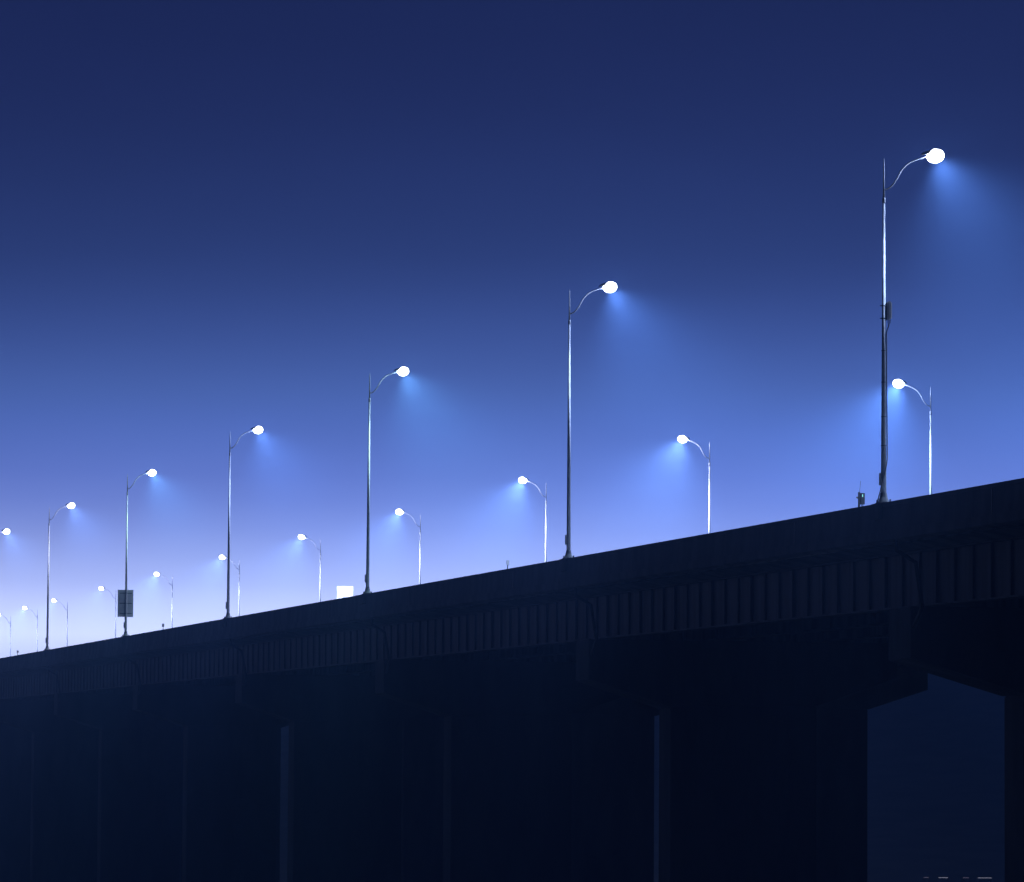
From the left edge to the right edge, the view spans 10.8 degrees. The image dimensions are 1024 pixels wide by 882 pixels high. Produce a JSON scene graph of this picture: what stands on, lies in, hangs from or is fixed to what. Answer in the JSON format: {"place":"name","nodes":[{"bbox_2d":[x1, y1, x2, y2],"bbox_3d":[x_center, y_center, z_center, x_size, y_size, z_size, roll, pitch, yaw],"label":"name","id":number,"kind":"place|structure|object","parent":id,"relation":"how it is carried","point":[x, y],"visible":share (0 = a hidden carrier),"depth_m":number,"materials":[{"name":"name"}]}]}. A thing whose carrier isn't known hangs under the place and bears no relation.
{"place":"outdoors","nodes":[
{"label":"outdoors","id":0,"kind":"place"},
{"bbox_2d":[0,0,1023,657],"label":"sky","id":1,"kind":"structure","parent":0,"point":[220,220],"materials":[{"name":"blue"}]},
{"bbox_2d":[280,673,1005,881],"bbox_3d":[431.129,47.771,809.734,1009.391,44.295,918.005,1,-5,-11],"label":"hills","id":2,"kind":"structure","parent":0,"point":[935,784],"depth_m":717.94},
{"label":"ground","id":3,"kind":"structure","parent":0,"visible":0},
{"bbox_2d":[0,478,1023,881],"bbox_3d":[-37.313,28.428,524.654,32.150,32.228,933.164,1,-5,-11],"label":"bridge","id":4,"kind":"structure","parent":3,"relation":"on","point":[492,726],"depth_m":293.01,"materials":[{"name":"concrete"}]},
{"bbox_2d":[0,614,10,655],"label":"street lamp","id":5,"kind":"object","parent":4,"relation":"on","point":[10,634],"visible":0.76,"depth_m":795.81,"materials":[{"name":"metal"}]},
{"bbox_2d":[24,606,37,651],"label":"street lamp","id":6,"kind":"object","parent":4,"relation":"on","point":[37,628],"visible":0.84,"depth_m":759.34,"materials":[{"name":"metal"}]},
{"bbox_2d":[44,503,73,649],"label":"street lamp","id":7,"kind":"object","parent":4,"relation":"on","point":[47,637],"visible":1,"depth_m":451.13,"materials":[{"name":"metal"}]},
{"bbox_2d":[53,599,67,645],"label":"street lamp","id":8,"kind":"object","parent":4,"relation":"on","point":[67,619],"visible":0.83,"depth_m":721.85,"materials":[{"name":"metal"}]},
{"bbox_2d":[101,587,115,637],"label":"street lamp","id":9,"kind":"object","parent":4,"relation":"on","point":[115,613],"visible":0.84,"depth_m":668.91,"materials":[{"name":"metal"}]},
{"bbox_2d":[122,470,154,635],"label":"street lamp","id":10,"kind":"object","parent":4,"relation":"on","point":[125,629],"visible":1,"depth_m":398.33,"materials":[{"name":"metal"}]},
{"bbox_2d":[118,590,132,616],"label":"road sign","id":11,"kind":"object","parent":10,"relation":"attached to","point":[121,604],"visible":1,"depth_m":398.25,"materials":[{"name":"metal"}]},
{"bbox_2d":[155,572,172,627],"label":"street lamp","id":12,"kind":"object","parent":4,"relation":"on","point":[172,599],"visible":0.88,"depth_m":616.08,"materials":[{"name":"metal"}]},
{"bbox_2d":[220,555,239,615],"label":"street lamp","id":13,"kind":"object","parent":4,"relation":"on","point":[239,586],"visible":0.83,"depth_m":563.17,"materials":[{"name":"metal"}]},
{"bbox_2d":[224,426,260,617],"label":"street lamp","id":14,"kind":"object","parent":4,"relation":"on","point":[228,590],"visible":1,"depth_m":345.36,"materials":[{"name":"metal"}]},
{"bbox_2d":[299,535,320,601],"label":"street lamp","id":15,"kind":"object","parent":4,"relation":"on","point":[320,567],"visible":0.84,"depth_m":510.32,"materials":[{"name":"metal"}]},
{"bbox_2d":[337,586,352,598],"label":"median sign","id":16,"kind":"object","parent":4,"relation":"on","point":[344,591],"visible":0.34,"depth_m":407.89,"materials":[{"name":"white"}]},
{"bbox_2d":[363,367,406,593],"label":"street lamp","id":17,"kind":"object","parent":4,"relation":"on","point":[367,589],"visible":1,"depth_m":292.54,"materials":[{"name":"metal"}]},
{"bbox_2d":[397,509,420,583],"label":"street lamp","id":18,"kind":"object","parent":4,"relation":"on","point":[420,546],"visible":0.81,"depth_m":457.42,"materials":[{"name":"metal"}]},
{"bbox_2d":[521,477,546,561],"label":"street lamp","id":19,"kind":"object","parent":4,"relation":"on","point":[545,521],"visible":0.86,"depth_m":404.60,"materials":[{"name":"metal"}]},
{"bbox_2d":[562,282,614,558],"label":"street lamp","id":20,"kind":"object","parent":4,"relation":"on","point":[568,554],"visible":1,"depth_m":239.68,"materials":[{"name":"metal"}]},
{"bbox_2d":[679,436,709,532],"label":"street lamp","id":21,"kind":"object","parent":4,"relation":"on","point":[709,482],"visible":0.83,"depth_m":351.70,"materials":[{"name":"metal"}]},
{"bbox_2d":[856,481,864,506],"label":"monitor box","id":22,"kind":"object","parent":4,"relation":"attached to","point":[861,499],"visible":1,"depth_m":189.39,"materials":[{"name":"metal"}]},
{"bbox_2d":[876,150,940,502],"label":"street lamp","id":23,"kind":"object","parent":4,"relation":"on","point":[883,498],"visible":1,"depth_m":186.84,"materials":[{"name":"metal"}]},
{"bbox_2d":[877,301,891,502],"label":"cable conduit","id":24,"kind":"object","parent":23,"relation":"attached to","point":[888,305],"visible":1,"depth_m":186.82,"materials":[{"name":"grey plastic"}]},
{"bbox_2d":[895,380,931,493],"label":"street lamp","id":25,"kind":"object","parent":4,"relation":"on","point":[901,381],"visible":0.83,"depth_m":298.90,"materials":[{"name":"metal"}]}
]}

